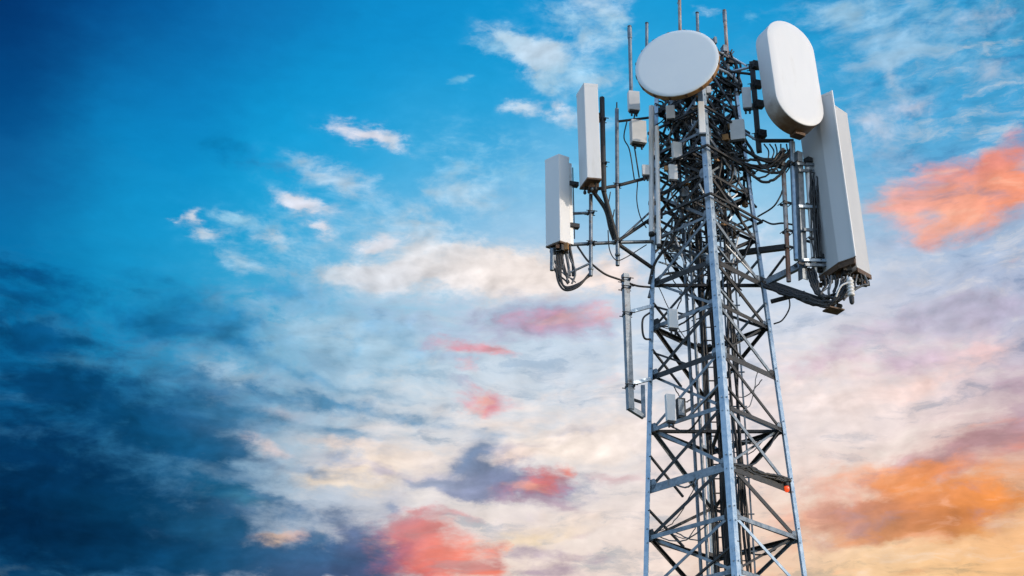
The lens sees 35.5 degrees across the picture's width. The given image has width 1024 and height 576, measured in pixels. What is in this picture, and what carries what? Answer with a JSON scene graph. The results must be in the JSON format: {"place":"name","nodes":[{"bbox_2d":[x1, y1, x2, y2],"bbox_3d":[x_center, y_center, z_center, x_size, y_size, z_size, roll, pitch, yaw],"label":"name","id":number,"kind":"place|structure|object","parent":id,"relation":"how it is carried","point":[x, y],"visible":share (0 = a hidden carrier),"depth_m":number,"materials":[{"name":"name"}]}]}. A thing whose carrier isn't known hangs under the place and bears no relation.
{"place":"outdoors","nodes":[
{"label":"outdoors","id":0,"kind":"place"},
{"bbox_2d":[0,0,1023,575],"label":"sky","id":1,"kind":"structure","parent":0,"point":[280,295],"materials":[{"name":"blue"}]},
{"bbox_2d":[819,275,832,298],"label":"cable","id":2,"kind":"object","parent":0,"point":[824,287],"visible":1,"depth_m":32.68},
{"bbox_2d":[827,275,832,296],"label":"cable","id":3,"kind":"object","parent":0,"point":[829,287],"visible":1,"depth_m":32.73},
{"bbox_2d":[846,277,854,304],"bbox_3d":[6.873,0.050,32.464,0.156,0.610,0.156,0,-26,0],"label":"insulator","id":4,"kind":"object","parent":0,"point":[850,289],"visible":1,"depth_m":32.42,"materials":[{"name":"ceramic"}]},
{"bbox_3d":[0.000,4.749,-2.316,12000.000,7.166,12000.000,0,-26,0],"label":"ground","id":5,"kind":"structure","parent":0,"visible":0},
{"bbox_2d":[643,36,806,575],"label":"lattice tower","id":6,"kind":"structure","parent":5,"relation":"on","point":[721,356],"depth_m":32.40,"materials":[{"name":"metal"}]},
{"bbox_2d":[570,96,654,276],"bbox_3d":[2.182,-2.135,33.880,2.031,4.317,0.592,8,-27,-16],"label":"side arm mount","id":7,"kind":"object","parent":6,"relation":"attached to","point":[617,242],"visible":0.93,"depth_m":33.60,"materials":[{"name":"metal"}]},
{"bbox_2d":[545,154,579,254],"bbox_3d":[1.067,-1.711,33.602,0.615,2.276,0.424,16,-30,-29],"label":"panel antenna","id":8,"kind":"object","parent":7,"relation":"attached to","point":[560,183],"visible":1,"depth_m":33.48,"materials":[{"name":"white plastic"}]},
{"bbox_2d":[550,248,554,270],"bbox_3d":[0.829,-0.586,32.996,0.104,0.502,0.086,0,-26,0],"label":"connector tube","id":9,"kind":"object","parent":8,"relation":"attached to","point":[552,250],"visible":1,"depth_m":32.96,"materials":[{"name":"metal"}]},
{"bbox_2d":[560,252,577,288],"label":"cable","id":10,"kind":"object","parent":8,"relation":"attached to","point":[561,272],"visible":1,"depth_m":32.85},
{"bbox_2d":[569,245,573,276],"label":"cable","id":11,"kind":"object","parent":8,"relation":"hanging from","point":[570,252],"visible":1,"depth_m":33.01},
{"bbox_2d":[555,252,588,290],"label":"cable","id":12,"kind":"object","parent":8,"relation":"attached to","point":[558,281],"visible":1,"depth_m":32.75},
{"bbox_2d":[568,252,575,283],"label":"cable","id":13,"kind":"object","parent":8,"relation":"attached to","point":[572,263],"visible":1,"depth_m":32.88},
{"bbox_2d":[557,252,589,286],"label":"cable","id":14,"kind":"object","parent":8,"relation":"attached to","point":[558,271],"visible":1,"depth_m":32.85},
{"bbox_2d":[559,253,588,287],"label":"cable","id":15,"kind":"object","parent":8,"relation":"attached to","point":[562,284],"visible":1,"depth_m":32.75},
{"bbox_2d":[576,83,601,194],"bbox_3d":[1.685,-3.124,33.887,0.524,2.526,0.536,4,-26,-8],"label":"panel antenna","id":16,"kind":"object","parent":7,"relation":"attached to","point":[588,116],"visible":1,"depth_m":33.69,"materials":[{"name":"white plastic"}]},
{"bbox_2d":[592,193,613,240],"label":"cable","id":17,"kind":"object","parent":7,"relation":"attached to","point":[599,199],"visible":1,"depth_m":33.48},
{"bbox_2d":[577,246,650,287],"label":"cable","id":18,"kind":"object","parent":7,"relation":"attached to","point":[597,268],"visible":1,"depth_m":33.03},
{"bbox_2d":[607,230,646,260],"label":"cable","id":19,"kind":"object","parent":7,"relation":"attached to","point":[611,253],"visible":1,"depth_m":33.30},
{"bbox_2d":[623,120,634,178],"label":"cable","id":20,"kind":"object","parent":7,"relation":"attached to","point":[628,148],"visible":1,"depth_m":34.44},
{"bbox_2d":[633,114,639,177],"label":"cable","id":21,"kind":"object","parent":7,"relation":"attached to","point":[636,157],"visible":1,"depth_m":34.40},
{"bbox_2d":[636,182,646,227],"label":"cable","id":22,"kind":"object","parent":7,"relation":"hanging from","point":[637,206],"visible":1,"depth_m":33.91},
{"bbox_2d":[627,25,632,90],"bbox_3d":[2.631,-5.050,35.507,0.117,1.865,0.097,0,-26,0],"label":"mast pipe","id":23,"kind":"object","parent":6,"relation":"attached to","point":[629,31],"visible":1,"depth_m":35.53,"materials":[{"name":"metal"}]},
{"bbox_2d":[627,90,639,116],"bbox_3d":[2.641,-3.985,34.866,0.246,0.606,0.218,5,-26,-10],"label":"radio unit","id":24,"kind":"object","parent":6,"relation":"attached to","point":[633,100],"visible":1,"depth_m":34.78,"materials":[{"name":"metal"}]},
{"bbox_2d":[618,273,651,418],"bbox_3d":[2.564,1.163,32.583,0.694,3.173,0.259,6,-27,-11],"label":"bracket frame","id":25,"kind":"object","parent":6,"relation":"attached to","point":[630,383],"visible":1,"depth_m":32.40,"materials":[{"name":"metal"}]},
{"bbox_2d":[629,119,646,149],"bbox_3d":[2.708,-3.271,34.588,0.331,0.683,0.293,6,-27,-13],"label":"radio unit","id":26,"kind":"object","parent":6,"relation":"attached to","point":[638,133],"visible":1,"depth_m":34.47,"materials":[{"name":"metal"}]},
{"bbox_2d":[641,312,650,339],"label":"cable","id":27,"kind":"object","parent":6,"relation":"attached to","point":[642,321],"visible":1,"depth_m":32.86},
{"bbox_2d":[645,22,648,46],"bbox_3d":[3.053,-5.364,36.217,0.134,1.562,0.077,0,-26,0],"label":"mast pipe","id":28,"kind":"object","parent":6,"relation":"attached to","point":[646,33],"visible":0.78,"depth_m":36.39,"materials":[{"name":"metal"}]},
{"bbox_2d":[648,105,655,236],"bbox_3d":[2.999,-2.516,34.375,0.255,3.214,0.213,0,-26,0],"label":"pole antenna","id":29,"kind":"object","parent":6,"relation":"attached to","point":[651,201],"visible":0.98,"depth_m":34.26,"materials":[{"name":"metal"}]},
{"bbox_2d":[642,164,649,180],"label":"radio unit","id":30,"kind":"object","parent":29,"relation":"attached to","point":[645,172],"visible":1,"depth_m":34.21,"materials":[{"name":"metal"}]},
{"bbox_2d":[654,125,662,248],"bbox_3d":[3.113,-2.146,34.028,0.207,2.970,0.188,0,-26,0],"label":"pole antenna","id":31,"kind":"object","parent":6,"relation":"attached to","point":[657,159],"visible":1,"depth_m":33.92,"materials":[{"name":"metal"}]},
{"bbox_2d":[647,262,686,297],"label":"cable","id":32,"kind":"object","parent":6,"relation":"attached to","point":[671,273],"visible":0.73,"depth_m":33.93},
{"bbox_2d":[648,212,691,283],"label":"cable","id":33,"kind":"object","parent":6,"relation":"attached to","point":[670,244],"visible":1,"depth_m":33.54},
{"bbox_2d":[665,394,675,427],"bbox_3d":[3.106,2.431,31.448,0.190,0.689,0.168,6,-27,-13],"label":"radio unit","id":34,"kind":"object","parent":6,"relation":"attached to","point":[670,409],"visible":1,"depth_m":31.39,"materials":[{"name":"metal"}]},
{"bbox_2d":[666,105,674,124],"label":"radio unit","id":35,"kind":"object","parent":6,"relation":"attached to","point":[670,113],"visible":1,"depth_m":34.60,"materials":[{"name":"metal"}]},
{"bbox_2d":[664,198,678,254],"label":"cable","id":36,"kind":"object","parent":6,"relation":"attached to","point":[674,230],"visible":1,"depth_m":33.45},
{"bbox_2d":[667,308,678,334],"bbox_3d":[3.244,0.703,32.347,0.195,0.551,0.173,5,-26,-10],"label":"radio unit","id":37,"kind":"object","parent":6,"relation":"attached to","point":[672,316],"visible":1,"depth_m":32.28,"materials":[{"name":"metal"}]},
{"bbox_2d":[668,164,677,185],"bbox_3d":[3.416,-2.377,34.016,0.188,0.493,0.167,3,-26,-5],"label":"radio unit","id":38,"kind":"object","parent":6,"relation":"attached to","point":[672,174],"visible":1,"depth_m":33.95,"materials":[{"name":"metal"}]},
{"bbox_2d":[654,125,696,174],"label":"cable","id":39,"kind":"object","parent":6,"relation":"attached to","point":[669,152],"visible":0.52,"depth_m":34.57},
{"bbox_2d":[671,141,682,165],"bbox_3d":[3.511,-2.850,34.193,0.207,0.536,0.183,8,-27,-15],"label":"radio unit","id":40,"kind":"object","parent":6,"relation":"attached to","point":[676,149],"visible":1,"depth_m":34.13,"materials":[{"name":"metal"}]},
{"bbox_2d":[635,29,719,106],"bbox_3d":[3.499,-4.516,34.286,1.762,1.801,1.644,0,-26,0],"label":"microwave dish","id":41,"kind":"object","parent":6,"relation":"attached to","point":[679,64],"visible":1,"depth_m":33.76,"materials":[{"name":"plastic"}]},
{"bbox_2d":[660,479,698,530],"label":"cable","id":42,"kind":"object","parent":6,"relation":"attached to","point":[682,509],"visible":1,"depth_m":30.71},
{"bbox_2d":[678,0,681,29],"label":"mast pipe","id":43,"kind":"object","parent":6,"relation":"attached to","point":[679,17],"depth_m":36.35,"materials":[{"name":"metal"}]},
{"bbox_2d":[660,310,699,326],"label":"cable","id":44,"kind":"object","parent":6,"relation":"attached to","point":[690,317],"visible":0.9,"depth_m":32.28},
{"bbox_2d":[675,397,685,418],"bbox_3d":[3.340,2.385,31.646,0.165,0.420,0.161,8,-27,-15],"label":"junction box","id":45,"kind":"object","parent":6,"relation":"attached to","point":[680,407],"visible":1,"depth_m":31.59,"materials":[{"name":"metal"}]},
{"bbox_2d":[678,399,684,415],"bbox_3d":[3.340,2.353,31.580,0.120,0.340,0.020,8,-27,-15],"label":"door","id":46,"kind":"structure","parent":45,"relation":"in","point":[680,401],"depth_m":31.57,"materials":[{"name":"metal"}]},
{"bbox_2d":[660,203,702,251],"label":"cable","id":47,"kind":"object","parent":6,"relation":"attached to","point":[666,238],"visible":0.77,"depth_m":33.71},
{"bbox_2d":[660,524,707,541],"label":"cable","id":48,"kind":"object","parent":6,"relation":"attached to","point":[687,538],"visible":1,"depth_m":30.32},
{"bbox_2d":[670,416,700,431],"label":"cable","id":49,"kind":"object","parent":6,"relation":"attached to","point":[695,423],"visible":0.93,"depth_m":31.22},
{"bbox_2d":[655,211,716,253],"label":"cable","id":50,"kind":"object","parent":6,"relation":"attached to","point":[657,250],"visible":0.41,"depth_m":34.06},
{"bbox_2d":[695,12,698,31],"bbox_3d":[4.237,-5.512,36.400,0.124,1.855,0.077,0,-26,0],"label":"mast pipe","id":51,"kind":"object","parent":6,"relation":"attached to","point":[697,21],"visible":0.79,"depth_m":36.66,"materials":[{"name":"metal"}]},
{"bbox_2d":[691,157,707,435],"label":"cable","id":52,"kind":"object","parent":6,"relation":"attached to","point":[699,318],"visible":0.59,"depth_m":33.28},
{"bbox_2d":[698,101,705,136],"bbox_3d":[3.994,-3.571,33.729,0.150,0.807,0.120,0,-26,0],"label":"pole antenna","id":53,"kind":"object","parent":6,"relation":"attached to","point":[701,120],"visible":1,"depth_m":33.67,"materials":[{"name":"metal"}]},
{"bbox_2d":[690,157,715,572],"bbox_3d":[3.899,5.719,30.659,0.077,19.201,0.070,0,-26,0],"label":"cable","id":54,"kind":"object","parent":6,"relation":"attached to","point":[704,394],"visible":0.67,"depth_m":32.35,"materials":[{"name":"rubber"}]},
{"bbox_2d":[692,157,717,572],"bbox_3d":[3.933,5.717,30.655,0.098,19.201,0.088,0,-26,0],"label":"cable","id":55,"kind":"object","parent":6,"relation":"attached to","point":[703,349],"visible":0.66,"depth_m":32.68,"materials":[{"name":"rubber"}]},
{"bbox_2d":[694,157,719,571],"bbox_3d":[3.983,5.719,30.659,0.080,19.201,0.089,-14,-29,27],"label":"cable","id":56,"kind":"object","parent":6,"relation":"attached to","point":[710,434],"visible":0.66,"depth_m":32.38,"materials":[{"name":"rubber"}]},
{"bbox_2d":[688,164,733,234],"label":"cable","id":57,"kind":"object","parent":6,"relation":"attached to","point":[716,192],"visible":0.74,"depth_m":33.89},
{"bbox_2d":[701,168,724,570],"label":"cable","id":58,"kind":"object","parent":6,"relation":"attached to","point":[718,422],"visible":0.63,"depth_m":31.63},
{"bbox_2d":[701,164,726,575],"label":"cable","id":59,"kind":"object","parent":6,"relation":"attached to","point":[715,400],"visible":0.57,"depth_m":32.22,"materials":[{"name":"rubber"}]},
{"bbox_2d":[706,223,727,565],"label":"cable","id":60,"kind":"object","parent":6,"relation":"attached to","point":[720,445],"visible":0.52,"depth_m":31.55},
{"bbox_2d":[707,233,729,565],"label":"cable","id":61,"kind":"object","parent":6,"relation":"attached to","point":[726,524],"visible":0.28,"depth_m":31.56,"materials":[{"name":"rubber"}]},
{"bbox_2d":[714,106,726,131],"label":"cable","id":62,"kind":"object","parent":6,"relation":"attached to","point":[724,125],"visible":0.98,"depth_m":34.62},
{"bbox_2d":[720,51,726,74],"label":"cable","id":63,"kind":"object","parent":6,"relation":"attached to","point":[724,64],"visible":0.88,"depth_m":35.54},
{"bbox_2d":[711,93,738,113],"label":"cable","id":64,"kind":"object","parent":6,"relation":"attached to","point":[720,98],"visible":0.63,"depth_m":35.04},
{"bbox_2d":[713,192,739,296],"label":"cable","id":65,"kind":"object","parent":6,"relation":"attached to","point":[736,254],"visible":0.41,"depth_m":33.61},
{"bbox_2d":[722,9,731,102],"bbox_3d":[4.837,-5.205,35.916,0.101,2.533,0.093,0,-26,0],"label":"mast pipe","id":66,"kind":"object","parent":6,"relation":"attached to","point":[724,13],"visible":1,"depth_m":36.12,"materials":[{"name":"metal"}]},
{"bbox_2d":[727,55,739,92],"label":"cable","id":67,"kind":"object","parent":66,"relation":"attached to","point":[738,77],"visible":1,"depth_m":35.47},
{"bbox_2d":[717,158,742,564],"bbox_3d":[4.435,5.626,30.467,0.159,19.203,0.154,0,-26,0],"label":"cable","id":68,"kind":"object","parent":6,"relation":"attached to","point":[733,420],"visible":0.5,"depth_m":32.20,"materials":[{"name":"rubber"}]},
{"bbox_2d":[718,158,743,224],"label":"cable","id":69,"kind":"object","parent":6,"relation":"attached to","point":[727,195],"visible":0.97,"depth_m":33.87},
{"bbox_2d":[719,163,748,571],"bbox_3d":[4.484,5.641,30.499,0.194,19.202,0.151,0,-26,0],"label":"cable","id":70,"kind":"object","parent":6,"relation":"attached to","point":[741,500],"visible":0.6,"depth_m":31.26,"materials":[{"name":"rubber"}]},
{"bbox_2d":[720,150,749,566],"bbox_3d":[4.541,5.638,30.492,0.119,19.202,0.130,0,-26,0],"label":"cable","id":71,"kind":"object","parent":6,"relation":"attached to","point":[739,419],"visible":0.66,"depth_m":31.96,"materials":[{"name":"rubber"}]},
{"bbox_2d":[731,144,739,186],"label":"cable","id":72,"kind":"object","parent":6,"relation":"attached to","point":[737,169],"visible":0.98,"depth_m":34.26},
{"bbox_2d":[722,166,749,564],"bbox_3d":[4.544,5.626,30.468,0.130,19.202,0.146,0,-26,0],"label":"cable","id":73,"kind":"object","parent":6,"relation":"attached to","point":[726,226],"visible":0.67,"depth_m":32.74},
{"bbox_2d":[722,151,751,572],"bbox_3d":[4.540,5.631,30.480,0.105,19.202,0.172,-13,-29,25],"label":"cable","id":74,"kind":"object","parent":6,"relation":"attached to","point":[740,437],"visible":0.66,"depth_m":31.52,"materials":[{"name":"rubber"}]},
{"bbox_2d":[724,238,751,264],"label":"cable","id":75,"kind":"object","parent":6,"relation":"attached to","point":[744,255],"visible":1,"depth_m":33.20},
{"bbox_2d":[720,123,779,178],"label":"cable","id":76,"kind":"object","parent":6,"relation":"attached to","point":[752,175],"visible":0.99,"depth_m":34.16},
{"bbox_2d":[715,105,789,159],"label":"cable","id":77,"kind":"object","parent":6,"relation":"attached to","point":[745,150],"visible":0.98,"depth_m":34.36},
{"bbox_2d":[726,132,781,163],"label":"cable","id":78,"kind":"object","parent":6,"relation":"attached to","point":[773,160],"visible":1,"depth_m":34.27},
{"bbox_2d":[718,120,789,161],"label":"cable","id":79,"kind":"object","parent":6,"relation":"attached to","point":[784,158],"visible":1,"depth_m":34.28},
{"bbox_2d":[719,56,793,153],"bbox_3d":[5.287,-4.119,35.190,1.570,2.764,0.592,0,-26,0],"label":"pole mount","id":80,"kind":"object","parent":6,"relation":"attached to","point":[760,136],"visible":0.9,"depth_m":34.94,"materials":[{"name":"metal"}]},
{"bbox_2d":[730,119,745,146],"bbox_3d":[4.887,-3.308,34.604,0.316,0.625,0.280,-5,-26,10],"label":"radio unit","id":81,"kind":"object","parent":80,"relation":"attached to","point":[737,131],"visible":1,"depth_m":34.49,"materials":[{"name":"metal"}]},
{"bbox_2d":[742,87,751,113],"bbox_3d":[5.141,-4.076,35.013,0.196,0.654,0.173,-3,-26,5],"label":"radio unit","id":82,"kind":"object","parent":80,"relation":"attached to","point":[746,99],"visible":1,"depth_m":34.94,"materials":[{"name":"metal"}]},
{"bbox_2d":[729,105,786,167],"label":"cable","id":83,"kind":"object","parent":6,"relation":"attached to","point":[752,150],"visible":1,"depth_m":34.34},
{"bbox_2d":[728,148,788,183],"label":"cable","id":84,"kind":"object","parent":6,"relation":"attached to","point":[775,178],"visible":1,"depth_m":34.10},
{"bbox_2d":[735,466,782,478],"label":"cable","id":85,"kind":"object","parent":6,"relation":"attached to","point":[765,476],"visible":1,"depth_m":30.84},
{"bbox_2d":[734,463,790,479],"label":"cable","id":86,"kind":"object","parent":6,"relation":"attached to","point":[760,472],"visible":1,"depth_m":30.90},
{"bbox_2d":[745,430,779,465],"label":"cable","id":87,"kind":"object","parent":6,"relation":"attached to","point":[765,451],"visible":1,"depth_m":31.38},
{"bbox_2d":[738,463,791,481],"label":"cable","id":88,"kind":"object","parent":6,"relation":"attached to","point":[748,466],"visible":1,"depth_m":30.65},
{"bbox_2d":[752,466,788,482],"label":"cable","id":89,"kind":"object","parent":6,"relation":"attached to","point":[779,480],"visible":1,"depth_m":31.09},
{"bbox_2d":[724,141,844,314],"bbox_3d":[5.686,-1.230,33.689,2.258,4.110,0.640,-8,-27,17],"label":"side arm mount","id":90,"kind":"object","parent":6,"relation":"attached to","point":[797,203],"visible":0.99,"depth_m":33.49,"materials":[{"name":"metal"}]},
{"bbox_2d":[721,145,781,170],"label":"cable","id":91,"kind":"object","parent":90,"relation":"attached to","point":[759,166],"visible":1,"depth_m":34.24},
{"bbox_2d":[717,141,789,173],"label":"cable","id":92,"kind":"object","parent":90,"relation":"attached to","point":[759,169],"visible":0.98,"depth_m":34.22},
{"bbox_2d":[728,151,788,162],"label":"cable","id":93,"kind":"object","parent":90,"relation":"attached to","point":[747,160],"visible":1,"depth_m":34.35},
{"bbox_2d":[757,190,781,216],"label":"cable","id":94,"kind":"object","parent":90,"relation":"attached to","point":[773,206],"visible":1,"depth_m":33.91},
{"bbox_2d":[762,219,791,224],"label":"cable","id":95,"kind":"object","parent":90,"relation":"attached to","point":[775,223],"visible":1,"depth_m":33.77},
{"bbox_2d":[773,299,790,323],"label":"cable","id":96,"kind":"object","parent":90,"relation":"attached to","point":[785,315],"visible":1,"depth_m":32.90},
{"bbox_2d":[756,21,823,139],"bbox_3d":[5.903,-4.446,34.577,1.300,2.894,1.018,13,-29,-25],"label":"drum antenna","id":97,"kind":"object","parent":90,"relation":"attached to","point":[792,99],"visible":1,"depth_m":34.16,"materials":[{"name":"white plastic"}]},
{"bbox_2d":[764,280,844,302],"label":"cable","id":98,"kind":"object","parent":90,"relation":"attached to","point":[814,299],"visible":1,"depth_m":32.63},
{"bbox_2d":[763,286,846,306],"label":"cable","id":99,"kind":"object","parent":90,"relation":"attached to","point":[767,288],"visible":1,"depth_m":32.61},
{"bbox_2d":[766,284,845,303],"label":"cable","id":100,"kind":"object","parent":90,"relation":"attached to","point":[792,292],"visible":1,"depth_m":32.76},
{"bbox_2d":[769,284,843,304],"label":"cable","id":101,"kind":"object","parent":90,"relation":"attached to","point":[817,303],"visible":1,"depth_m":32.58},
{"bbox_2d":[809,170,815,256],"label":"cable","id":102,"kind":"object","parent":90,"relation":"attached to","point":[812,212],"visible":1,"depth_m":33.63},
{"bbox_2d":[810,179,814,257],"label":"cable","id":103,"kind":"object","parent":90,"relation":"attached to","point":[811,218],"visible":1,"depth_m":33.56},
{"bbox_2d":[812,182,817,256],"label":"cable","id":104,"kind":"object","parent":90,"relation":"attached to","point":[813,214],"visible":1,"depth_m":33.63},
{"bbox_2d":[813,172,817,257],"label":"cable","id":105,"kind":"object","parent":90,"relation":"attached to","point":[814,202],"visible":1,"depth_m":33.74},
{"bbox_2d":[807,269,824,299],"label":"cable","id":106,"kind":"object","parent":90,"relation":"attached to","point":[812,286],"visible":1,"depth_m":32.80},
{"bbox_2d":[816,176,819,257],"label":"cable","id":107,"kind":"object","parent":90,"relation":"attached to","point":[817,216],"visible":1,"depth_m":33.58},
{"bbox_2d":[808,267,827,299],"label":"cable","id":108,"kind":"object","parent":90,"relation":"attached to","point":[812,280],"visible":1,"depth_m":32.87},
{"bbox_2d":[810,268,829,299],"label":"cable","id":109,"kind":"object","parent":90,"relation":"attached to","point":[813,275],"visible":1,"depth_m":32.90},
{"bbox_2d":[796,279,845,304],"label":"cable","id":110,"kind":"object","parent":90,"relation":"attached to","point":[838,297],"visible":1,"depth_m":32.50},
{"bbox_2d":[813,267,831,299],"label":"cable","id":111,"kind":"object","parent":90,"relation":"attached to","point":[817,280],"visible":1,"depth_m":32.88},
{"bbox_2d":[801,90,855,287],"bbox_3d":[6.663,-2.113,33.849,0.625,4.236,1.226,10,-28,-20],"label":"panel antenna","id":112,"kind":"object","parent":90,"relation":"attached to","point":[821,147],"visible":0.85,"depth_m":33.52,"materials":[{"name":"grey plastic"}]},
{"bbox_2d":[815,185,820,257],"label":"cable","id":113,"kind":"object","parent":112,"relation":"attached to","point":[819,221],"visible":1,"depth_m":33.52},
{"bbox_2d":[835,106,871,286],"bbox_3d":[7.123,-1.945,34.114,0.547,4.206,0.701,-24,-35,39],"label":"panel antenna","id":114,"kind":"object","parent":90,"relation":"attached to","point":[862,267],"visible":0.46,"depth_m":33.90,"materials":[{"name":"grey plastic"}]},
{"bbox_2d":[845,275,868,295],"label":"cable","id":115,"kind":"object","parent":90,"relation":"attached to","point":[862,285],"visible":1,"depth_m":32.72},
{"bbox_2d":[784,482,789,491],"bbox_3d":[5.394,3.880,31.323,0.121,0.279,0.210,-19,-32,34],"label":"warning lamp","id":116,"kind":"object","parent":6,"relation":"attached to","point":[786,486],"visible":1,"depth_m":31.24,"materials":[{"name":"plastic"}]},
{"bbox_2d":[763,285,844,305],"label":"cable","id":117,"kind":"object","parent":6,"relation":"attached to","point":[783,293],"visible":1,"depth_m":32.81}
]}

